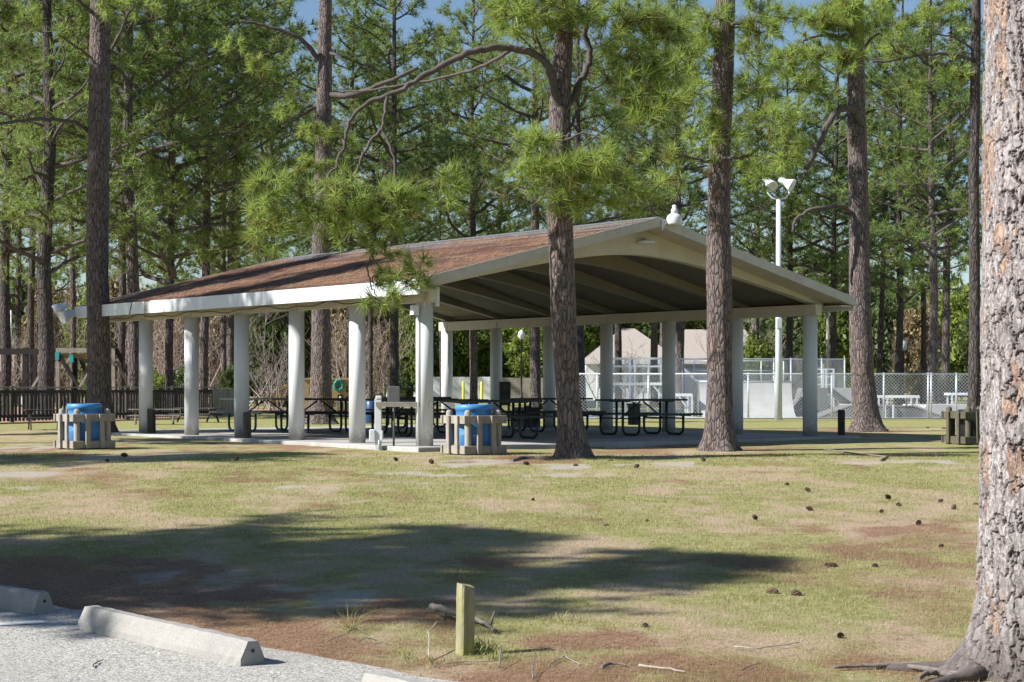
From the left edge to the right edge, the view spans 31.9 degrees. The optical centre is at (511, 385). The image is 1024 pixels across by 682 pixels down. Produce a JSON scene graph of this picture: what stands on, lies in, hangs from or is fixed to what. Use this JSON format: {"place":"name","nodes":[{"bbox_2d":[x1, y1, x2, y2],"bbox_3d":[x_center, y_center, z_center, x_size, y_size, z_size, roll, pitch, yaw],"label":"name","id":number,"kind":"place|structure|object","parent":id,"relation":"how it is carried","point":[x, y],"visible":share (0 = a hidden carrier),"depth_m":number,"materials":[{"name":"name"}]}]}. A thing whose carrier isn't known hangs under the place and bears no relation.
{"place":"outdoors","nodes":[
{"label":"outdoors","id":0,"kind":"place"},
{"bbox_2d":[0,408,288,422],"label":"playground ground","id":1,"kind":"structure","parent":0,"point":[25,421],"depth_m":58.05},
{"bbox_2d":[0,348,38,413],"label":"swing frame","id":2,"kind":"object","parent":1,"relation":"on","point":[25,353],"visible":0.68,"depth_m":59.91,"materials":[{"name":"brown wood"}]},
{"bbox_2d":[0,386,128,421],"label":"picket fence","id":3,"kind":"object","parent":1,"relation":"on","point":[12,415],"visible":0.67,"depth_m":53.28,"materials":[{"name":"brown wood"}]},
{"bbox_2d":[55,345,127,408],"bbox_3d":[-14.411,-0.100,62.023,2.762,2.582,0.505,0,0,0],"label":"climbing frame","id":4,"kind":"object","parent":1,"relation":"on","point":[73,359],"visible":0.79,"depth_m":61.94,"materials":[{"name":"brown wood"}]},
{"bbox_2d":[0,605,457,681],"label":"parking lot","id":5,"kind":"structure","parent":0,"point":[49,656],"depth_m":10.59,"materials":[{"name":"grey gravel"}]},
{"bbox_2d":[0,585,53,613],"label":"wheel stop","id":6,"kind":"object","parent":5,"relation":"on","point":[22,600],"visible":1,"depth_m":12.52,"materials":[{"name":"concrete"}]},
{"bbox_2d":[78,605,264,665],"bbox_3d":[-2.165,1.552,11.198,0.192,0.152,1.851,0,1,-44],"label":"wheel stop","id":7,"kind":"object","parent":5,"relation":"on","point":[215,645],"visible":1,"depth_m":11.03,"materials":[{"name":"concrete"}]},
{"bbox_2d":[0,0,984,322],"label":"sky","id":8,"kind":"structure","parent":0,"point":[307,9],"materials":[{"name":"blue"}]},
{"bbox_2d":[0,392,997,681],"bbox_3d":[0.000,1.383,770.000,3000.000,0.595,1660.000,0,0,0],"label":"ground","id":9,"kind":"structure","parent":0,"point":[910,436],"depth_m":16.38,"materials":[{"name":"green plant"}]},
{"bbox_2d":[0,261,36,346],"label":"leafy tree","id":10,"kind":"object","parent":9,"relation":"on","point":[24,296],"visible":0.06,"depth_m":110.76,"materials":[{"name":"green plant"}]},
{"bbox_2d":[0,0,85,406],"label":"pine tree","id":11,"kind":"object","parent":9,"relation":"on","point":[17,260],"visible":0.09,"depth_m":91.86,"materials":[{"name":"green plant"}]},
{"bbox_2d":[13,281,84,389],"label":"leafy tree","id":12,"kind":"object","parent":9,"relation":"on","point":[66,298],"visible":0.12,"depth_m":107.32,"materials":[{"name":"green plant"}]},
{"bbox_2d":[0,292,115,406],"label":"bare brush","id":13,"kind":"object","parent":9,"relation":"on","point":[67,382],"visible":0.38,"depth_m":91.55,"materials":[{"name":"brown plant"}]},
{"bbox_2d":[0,0,123,414],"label":"pine tree","id":14,"kind":"object","parent":9,"relation":"on","point":[8,226],"visible":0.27,"depth_m":61.87,"materials":[{"name":"green plant"}]},
{"bbox_2d":[1,3,141,385],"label":"pine tree","id":15,"kind":"object","parent":9,"relation":"on","point":[72,307],"visible":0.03,"depth_m":79.89,"materials":[{"name":"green plant"}]},
{"bbox_2d":[0,0,161,432],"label":"pine tree","id":16,"kind":"object","parent":9,"relation":"on","point":[99,381],"visible":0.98,"depth_m":40.08,"materials":[{"name":"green plant"}]},
{"bbox_2d":[54,408,114,449],"bbox_3d":[-7.590,0.771,31.763,0.852,0.720,0.852,0,0,-40],"label":"trash enclosure","id":17,"kind":"object","parent":9,"relation":"on","point":[64,419],"visible":0.86,"depth_m":31.50,"materials":[{"name":"brown wood"}]},
{"bbox_2d":[67,403,101,448],"bbox_3d":[-7.590,0.727,31.763,0.612,0.800,0.612,0,0,-40],"label":"trash drum","id":18,"kind":"object","parent":9,"relation":"on","point":[88,408],"visible":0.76,"depth_m":31.54,"materials":[{"name":"blue plastic"}]},
{"bbox_2d":[0,0,177,412],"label":"pine tree","id":19,"kind":"object","parent":9,"relation":"on","point":[30,318],"visible":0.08,"depth_m":69.89,"materials":[{"name":"green plant"}]},
{"bbox_2d":[59,282,118,396],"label":"leafy tree","id":20,"kind":"object","parent":9,"relation":"on","point":[81,325],"visible":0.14,"depth_m":103.13,"materials":[{"name":"green plant"}]},
{"bbox_2d":[0,0,188,413],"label":"pine tree","id":21,"kind":"object","parent":9,"relation":"on","point":[47,219],"visible":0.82,"depth_m":56.79,"materials":[{"name":"green plant"}]},
{"bbox_2d":[5,0,223,411],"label":"pine tree","id":22,"kind":"object","parent":9,"relation":"on","point":[121,329],"visible":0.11,"depth_m":65.87,"materials":[{"name":"green plant"}]},
{"bbox_2d":[67,79,201,296],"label":"pine tree","id":23,"kind":"object","parent":9,"relation":"on","point":[115,273],"visible":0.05,"depth_m":120.54,"materials":[{"name":"green plant"}]},
{"bbox_2d":[0,0,284,417],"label":"pine tree","id":24,"kind":"object","parent":9,"relation":"on","point":[133,287],"visible":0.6,"depth_m":59.76,"materials":[{"name":"green plant"}]},
{"bbox_2d":[127,386,215,419],"bbox_3d":[-11.217,0.574,59.271,0.170,1.110,5.864,0,0,18],"label":"picket fence","id":25,"kind":"object","parent":9,"relation":"on","point":[171,391],"visible":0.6,"depth_m":58.91,"materials":[{"name":"brown wood"}]},
{"bbox_2d":[153,317,216,377],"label":"leafy tree","id":26,"kind":"object","parent":9,"relation":"on","point":[182,333],"visible":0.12,"depth_m":102.79,"materials":[{"name":"green plant"}]},
{"bbox_2d":[38,0,340,414],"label":"pine tree","id":27,"kind":"object","parent":9,"relation":"on","point":[171,239],"visible":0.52,"depth_m":63.75,"materials":[{"name":"green plant"}]},
{"bbox_2d":[109,282,286,407],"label":"bare brush","id":28,"kind":"object","parent":9,"relation":"on","point":[157,329],"visible":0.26,"depth_m":83.58,"materials":[{"name":"brown plant"}]},
{"bbox_2d":[69,0,334,409],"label":"pine tree","id":29,"kind":"object","parent":9,"relation":"on","point":[203,349],"visible":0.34,"depth_m":67.86,"materials":[{"name":"green plant"}]},
{"bbox_2d":[212,388,233,416],"bbox_3d":[-9.944,0.600,62.051,0.950,1.000,0.062,0,0,-30],"label":"board fence end","id":30,"kind":"object","parent":9,"relation":"on","point":[218,393],"visible":0.69,"depth_m":61.98,"materials":[{"name":"grey wood"}]},
{"bbox_2d":[143,0,315,374],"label":"pine tree","id":31,"kind":"object","parent":9,"relation":"on","point":[223,328],"visible":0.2,"depth_m":71.89,"materials":[{"name":"green plant"}]},
{"bbox_2d":[139,0,332,370],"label":"pine tree","id":32,"kind":"object","parent":9,"relation":"on","point":[232,264],"visible":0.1,"depth_m":73.39,"materials":[{"name":"green plant"}]},
{"bbox_2d":[214,29,312,402],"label":"pine tree","id":33,"kind":"object","parent":9,"relation":"on","point":[255,261],"visible":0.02,"depth_m":109.11,"materials":[{"name":"green plant"}]},
{"bbox_2d":[210,312,334,409],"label":"bare brush","id":34,"kind":"object","parent":9,"relation":"on","point":[267,387],"visible":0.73,"depth_m":77.71,"materials":[{"name":"brown plant"}]},
{"bbox_2d":[176,0,379,405],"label":"pine tree","id":35,"kind":"object","parent":9,"relation":"on","point":[297,93],"visible":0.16,"depth_m":94.74,"materials":[{"name":"green plant"}]},
{"bbox_2d":[249,310,311,394],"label":"leafy tree","id":36,"kind":"object","parent":9,"relation":"on","point":[276,325],"visible":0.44,"depth_m":94.82,"materials":[{"name":"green plant"}]},
{"bbox_2d":[209,0,418,424],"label":"pine tree","id":37,"kind":"object","parent":9,"relation":"on","point":[320,370],"visible":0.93,"depth_m":50.28,"materials":[{"name":"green plant"}]},
{"bbox_2d":[304,378,348,418],"bbox_3d":[-5.559,0.457,54.467,1.620,1.342,0.237,0,0,-6],"label":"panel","id":38,"kind":"object","parent":9,"relation":"on","point":[340,387],"visible":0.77,"depth_m":54.48,"materials":[{"name":"brown wood"}]},
{"bbox_2d":[330,308,348,377],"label":"leafy tree","id":39,"kind":"object","parent":9,"relation":"on","point":[334,311],"visible":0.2,"depth_m":116.88,"materials":[{"name":"green plant"}]},
{"bbox_2d":[267,0,442,377],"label":"pine tree","id":40,"kind":"object","parent":9,"relation":"on","point":[361,117],"visible":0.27,"depth_m":83.47,"materials":[{"name":"green plant"}]},
{"bbox_2d":[304,309,415,401],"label":"bare brush","id":41,"kind":"object","parent":9,"relation":"on","point":[383,384],"visible":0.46,"depth_m":91.53,"materials":[{"name":"brown plant"}]},
{"bbox_2d":[346,306,389,396],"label":"leafy tree","id":42,"kind":"object","parent":9,"relation":"on","point":[380,318],"visible":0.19,"depth_m":111.02,"materials":[{"name":"green plant"}]},
{"bbox_2d":[287,23,455,398],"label":"pine tree","id":43,"kind":"object","parent":9,"relation":"on","point":[370,346],"visible":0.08,"depth_m":87.90,"materials":[{"name":"green plant"}]},
{"bbox_2d":[262,0,503,411],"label":"pine tree","id":44,"kind":"object","parent":9,"relation":"on","point":[417,47],"visible":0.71,"depth_m":71.82,"materials":[{"name":"green plant"}]},
{"bbox_2d":[369,386,431,449],"bbox_3d":[-1.935,0.586,31.136,1.090,1.135,0.168,0,0,0],"label":"utility rail","id":45,"kind":"object","parent":9,"relation":"on","point":[376,434],"visible":0.96,"depth_m":31.10,"materials":[{"name":"white paint"}]},
{"bbox_2d":[387,308,415,393],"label":"leafy tree","id":46,"kind":"object","parent":9,"relation":"on","point":[407,358],"visible":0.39,"depth_m":109.19,"materials":[{"name":"green plant"}]},
{"bbox_2d":[353,35,505,406],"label":"pine tree","id":47,"kind":"object","parent":9,"relation":"on","point":[457,236],"visible":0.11,"depth_m":91.86,"materials":[{"name":"green plant"}]},
{"bbox_2d":[412,318,468,376],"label":"leafy tree","id":48,"kind":"object","parent":9,"relation":"on","point":[457,335],"visible":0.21,"depth_m":148.68,"materials":[{"name":"green plant"}]},
{"bbox_2d":[433,377,489,399],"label":"board fence","id":49,"kind":"object","parent":9,"relation":"on","point":[457,387],"visible":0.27,"depth_m":137.99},
{"bbox_2d":[456,583,474,655],"bbox_3d":[-0.285,1.451,10.955,0.094,0.481,0.093,1,0,-30],"label":"wooden bollard","id":50,"kind":"object","parent":9,"relation":"on","point":[465,612],"visible":0.95,"depth_m":10.92,"materials":[{"name":"yellow wood"}]},
{"bbox_2d":[77,216,860,451],"bbox_3d":[-1.428,-0.999,39.251,11.286,4.349,14.390,0,0,-38],"label":"picnic shelter","id":51,"kind":"object","parent":9,"relation":"on","point":[495,284],"visible":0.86,"depth_m":37.07,"materials":[{"name":"paint"}]},
{"bbox_2d":[210,398,288,431],"bbox_3d":[-5.656,0.675,41.139,1.980,0.768,1.700,0,0,-37],"label":"picnic table","id":52,"kind":"object","parent":51,"relation":"on","point":[255,412],"visible":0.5,"depth_m":41.08,"materials":[{"name":"black metal"}]},
{"bbox_2d":[262,398,348,433],"bbox_3d":[-4.286,0.675,39.797,1.980,0.768,1.700,0,0,-35],"label":"picnic table","id":53,"kind":"object","parent":51,"relation":"on","point":[341,412],"visible":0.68,"depth_m":39.83,"materials":[{"name":"black metal"}]},
{"bbox_2d":[366,398,457,433],"bbox_3d":[-2.186,0.675,39.211,1.980,0.768,1.700,0,0,-41],"label":"picnic table","id":54,"kind":"object","parent":51,"relation":"on","point":[372,414],"visible":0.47,"depth_m":38.95,"materials":[{"name":"black metal"}]},
{"bbox_2d":[382,399,488,436],"bbox_3d":[-1.500,0.675,37.022,1.980,0.768,1.700,0,0,-36],"label":"picnic table","id":55,"kind":"object","parent":51,"relation":"on","point":[411,414],"visible":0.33,"depth_m":36.91,"materials":[{"name":"black metal"}]},
{"bbox_2d":[433,400,556,438],"bbox_3d":[-0.389,0.675,35.100,1.980,0.768,1.700,0,0,-40],"label":"picnic table","id":56,"kind":"object","parent":51,"relation":"on","point":[519,416],"visible":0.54,"depth_m":35.05,"materials":[{"name":"black metal"}]},
{"bbox_2d":[493,398,605,431],"bbox_3d":[0.855,0.675,41.001,1.980,0.768,1.700,0,0,-36],"label":"picnic table","id":57,"kind":"object","parent":51,"relation":"on","point":[544,412],"visible":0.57,"depth_m":40.69,"materials":[{"name":"black metal"}]},
{"bbox_2d":[583,399,702,435],"bbox_3d":[2.755,0.675,37.982,1.980,0.768,1.700,0,0,-38],"label":"picnic table","id":58,"kind":"object","parent":51,"relation":"on","point":[660,414],"visible":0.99,"depth_m":37.85,"materials":[{"name":"black metal"}]},
{"bbox_2d":[237,0,708,458],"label":"pine tree","id":59,"kind":"object","parent":9,"relation":"on","point":[558,163],"visible":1,"depth_m":27.52,"materials":[{"name":"green plant"}]},
{"bbox_2d":[440,409,506,454],"bbox_3d":[-0.632,0.770,29.443,0.852,0.740,0.852,0,0,-33],"label":"trash enclosure","id":60,"kind":"object","parent":9,"relation":"on","point":[467,420],"visible":0.86,"depth_m":29.14,"materials":[{"name":"brown wood"}]},
{"bbox_2d":[455,404,491,454],"bbox_3d":[-0.632,0.726,29.443,0.612,0.820,0.612,0,0,-33],"label":"trash drum","id":61,"kind":"object","parent":9,"relation":"on","point":[479,409],"visible":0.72,"depth_m":29.21,"materials":[{"name":"blue plastic"}]},
{"bbox_2d":[453,329,508,389],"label":"leafy tree","id":62,"kind":"object","parent":9,"relation":"on","point":[483,344],"visible":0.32,"depth_m":150.05,"materials":[{"name":"green plant"}]},
{"bbox_2d":[390,0,574,403],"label":"pine tree","id":63,"kind":"object","parent":9,"relation":"on","point":[462,22],"visible":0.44,"depth_m":85.56,"materials":[{"name":"green plant"}]},
{"bbox_2d":[9,245,980,395],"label":"woods","id":64,"kind":"object","parent":9,"relation":"on","point":[763,329],"depth_m":176.15,"materials":[{"name":"green plant"}]},
{"bbox_2d":[402,40,589,243],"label":"pine tree","id":65,"kind":"object","parent":9,"relation":"on","point":[497,89],"visible":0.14,"depth_m":99.55,"materials":[{"name":"green plant"}]},
{"bbox_2d":[0,452,996,681],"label":"pine straw","id":66,"kind":"object","parent":9,"relation":"on","point":[544,663],"visible":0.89,"depth_m":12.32,"materials":[{"name":"brown plant"}]},
{"bbox_2d":[397,0,633,409],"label":"pine tree","id":67,"kind":"object","parent":9,"relation":"on","point":[535,353],"visible":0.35,"depth_m":79.77,"materials":[{"name":"green plant"}]},
{"bbox_2d":[503,327,542,377],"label":"leafy tree","id":68,"kind":"object","parent":9,"relation":"on","point":[513,353],"visible":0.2,"depth_m":148.85,"materials":[{"name":"green plant"}]},
{"bbox_2d":[502,378,555,397],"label":"board fence","id":69,"kind":"object","parent":9,"relation":"on","point":[515,387],"visible":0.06,"depth_m":138.99,"materials":[{"name":"grey wood"}]},
{"bbox_2d":[540,325,614,373],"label":"leafy tree","id":70,"kind":"object","parent":9,"relation":"on","point":[590,343],"visible":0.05,"depth_m":146.02,"materials":[{"name":"green plant"}]},
{"bbox_2d":[482,0,678,410],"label":"pine tree","id":71,"kind":"object","parent":9,"relation":"on","point":[578,55],"visible":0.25,"depth_m":75.86,"materials":[{"name":"green plant"}]},
{"bbox_2d":[543,26,707,398],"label":"pine tree","id":72,"kind":"object","parent":9,"relation":"on","point":[618,340],"visible":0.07,"depth_m":97.82,"materials":[{"name":"green plant"}]},
{"bbox_2d":[585,329,675,401],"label":"house","id":73,"kind":"structure","parent":9,"relation":"on","point":[637,338],"depth_m":112.57,"materials":[{"name":"beige"}]},
{"bbox_2d":[613,357,661,411],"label":"skate deck","id":74,"kind":"structure","parent":9,"relation":"on","point":[635,365],"depth_m":62.01,"materials":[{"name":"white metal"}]},
{"bbox_2d":[582,0,735,406],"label":"pine tree","id":75,"kind":"object","parent":9,"relation":"on","point":[654,340],"visible":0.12,"depth_m":89.82,"materials":[{"name":"green plant"}]},
{"bbox_2d":[586,0,790,408],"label":"pine tree","id":76,"kind":"object","parent":9,"relation":"on","point":[680,326],"visible":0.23,"depth_m":83.62,"materials":[{"name":"green plant"}]},
{"bbox_2d":[633,0,806,451],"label":"pine tree","id":77,"kind":"object","parent":9,"relation":"on","point":[719,434],"visible":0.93,"depth_m":30.79,"materials":[{"name":"green plant"}]},
{"bbox_2d":[683,0,830,379],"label":"pine tree","id":78,"kind":"object","parent":9,"relation":"on","point":[763,227],"visible":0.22,"depth_m":95.89,"materials":[{"name":"green plant"}]},
{"bbox_2d":[743,329,774,380],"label":"leafy tree","id":79,"kind":"object","parent":9,"relation":"on","point":[763,349],"visible":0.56,"depth_m":95.47,"materials":[{"name":"green plant"}]},
{"bbox_2d":[579,373,980,418],"bbox_3d":[9.710,0.345,58.029,15.436,1.509,0.066,0,0,0],"label":"chain link fence","id":80,"kind":"object","parent":9,"relation":"on","point":[831,389],"visible":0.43,"depth_m":58.00,"materials":[{"name":"grey metal"}]},
{"bbox_2d":[764,177,795,419],"bbox_3d":[8.448,-2.774,56.466,1.045,7.746,0.545,0,0,0],"label":"floodlight pole","id":81,"kind":"object","parent":9,"relation":"on","point":[789,184],"visible":0.76,"depth_m":56.42,"materials":[{"name":"white metal"}]},
{"bbox_2d":[681,46,907,399],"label":"pine tree","id":82,"kind":"object","parent":9,"relation":"on","point":[793,196],"visible":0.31,"depth_m":91.20,"materials":[{"name":"green plant"}]},
{"bbox_2d":[766,317,825,397],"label":"leafy tree","id":83,"kind":"object","parent":9,"relation":"on","point":[798,342],"visible":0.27,"depth_m":111.22,"materials":[{"name":"green plant"}]},
{"bbox_2d":[734,0,897,431],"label":"pine tree","id":84,"kind":"object","parent":9,"relation":"on","point":[866,416],"visible":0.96,"depth_m":41.98,"materials":[{"name":"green plant"}]},
{"bbox_2d":[797,311,850,387],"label":"leafy tree","id":85,"kind":"object","parent":9,"relation":"on","point":[842,325],"visible":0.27,"depth_m":118.68,"materials":[{"name":"green plant"}]},
{"bbox_2d":[784,104,896,387],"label":"pine tree","id":86,"kind":"object","parent":9,"relation":"on","point":[817,229],"visible":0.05,"depth_m":144.75,"materials":[{"name":"green plant"}]},
{"bbox_2d":[742,8,955,407],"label":"pine tree","id":87,"kind":"object","parent":9,"relation":"on","point":[833,278],"visible":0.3,"depth_m":87.85,"materials":[{"name":"green plant"}]},
{"bbox_2d":[817,0,947,404],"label":"pine tree","id":88,"kind":"object","parent":9,"relation":"on","point":[880,338],"visible":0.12,"depth_m":89.88,"materials":[{"name":"green plant"}]},
{"bbox_2d":[871,285,905,400],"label":"leafy tree","id":89,"kind":"object","parent":9,"relation":"on","point":[890,314],"visible":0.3,"depth_m":116.82,"materials":[{"name":"green plant"}]},
{"bbox_2d":[812,0,980,404],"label":"pine tree","id":90,"kind":"object","parent":9,"relation":"on","point":[902,289],"visible":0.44,"depth_m":85.46,"materials":[{"name":"green plant"}]},
{"bbox_2d":[836,143,966,399],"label":"pine tree","id":91,"kind":"object","parent":9,"relation":"on","point":[940,280],"visible":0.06,"depth_m":137.54,"materials":[{"name":"green plant"}]},
{"bbox_2d":[827,24,984,403],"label":"pine tree","id":92,"kind":"object","parent":9,"relation":"on","point":[941,192],"visible":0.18,"depth_m":87.87,"materials":[{"name":"green plant"}]},
{"bbox_2d":[829,0,984,403],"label":"pine tree","id":93,"kind":"object","parent":9,"relation":"on","point":[930,173],"visible":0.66,"depth_m":81.81,"materials":[{"name":"green plant"}]},
{"bbox_2d":[878,404,940,417],"bbox_3d":[13.647,0.866,61.208,3.415,0.452,3.625,0,0,0],"label":"fun box","id":94,"kind":"object","parent":9,"relation":"on","point":[897,410],"visible":0.56,"depth_m":59.50,"materials":[{"name":"grey concrete"}]},
{"bbox_2d":[875,315,951,403],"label":"bare brush","id":95,"kind":"object","parent":9,"relation":"on","point":[908,370],"visible":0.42,"depth_m":98.11,"materials":[{"name":"brown plant"}]},
{"bbox_2d":[891,295,941,402],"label":"leafy tree","id":96,"kind":"object","parent":9,"relation":"on","point":[912,325],"visible":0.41,"depth_m":109.20,"materials":[{"name":"green plant"}]},
{"bbox_2d":[866,0,982,408],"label":"pine tree","id":97,"kind":"object","parent":9,"relation":"on","point":[973,73],"visible":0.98,"depth_m":47.88,"materials":[{"name":"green plant"}]},
{"bbox_2d":[869,0,984,403],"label":"pine tree","id":98,"kind":"object","parent":9,"relation":"on","point":[952,139],"visible":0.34,"depth_m":83.83,"materials":[{"name":"green plant"}]},
{"bbox_2d":[860,0,1023,681],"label":"pine tree","id":99,"kind":"object","parent":9,"relation":"on","point":[991,646],"visible":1,"depth_m":10.07,"materials":[{"name":"brown plant"}]},
{"bbox_2d":[926,271,968,401],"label":"leafy tree","id":100,"kind":"object","parent":9,"relation":"on","point":[959,304],"visible":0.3,"depth_m":114.90,"materials":[{"name":"green plant"}]},
{"bbox_2d":[941,406,979,444],"bbox_3d":[8.772,0.761,33.997,0.932,0.720,0.932,0,0,-18],"label":"trash enclosure","id":101,"kind":"object","parent":9,"relation":"on","point":[950,416],"visible":0.58,"depth_m":33.65,"materials":[{"name":"brown wood"}]},
{"bbox_2d":[951,283,981,382],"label":"leafy tree","id":102,"kind":"object","parent":9,"relation":"on","point":[963,341],"visible":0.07,"depth_m":112.01,"materials":[{"name":"green plant"}]},
{"bbox_2d":[583,409,802,417],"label":"skate park pavement","id":103,"kind":"structure","parent":0,"point":[651,410],"depth_m":61.81,"materials":[{"name":"grey concrete"}]},
{"bbox_2d":[613,358,844,411],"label":"chain link fence","id":104,"kind":"object","parent":103,"relation":"on","point":[773,363],"visible":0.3,"depth_m":72.00,"materials":[{"name":"grey metal"}]},
{"bbox_2d":[694,360,795,416],"bbox_3d":[8.051,0.102,62.026,3.212,1.965,3.052,0,0,0],"label":"quarter pipe","id":105,"kind":"object","parent":103,"relation":"on","point":[699,400],"visible":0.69,"depth_m":61.58,"materials":[{"name":"concrete"}]},
{"bbox_2d":[675,329,747,401],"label":"garage","id":106,"kind":"structure","parent":0,"point":[693,348],"depth_m":119.25,"materials":[{"name":"beige"}]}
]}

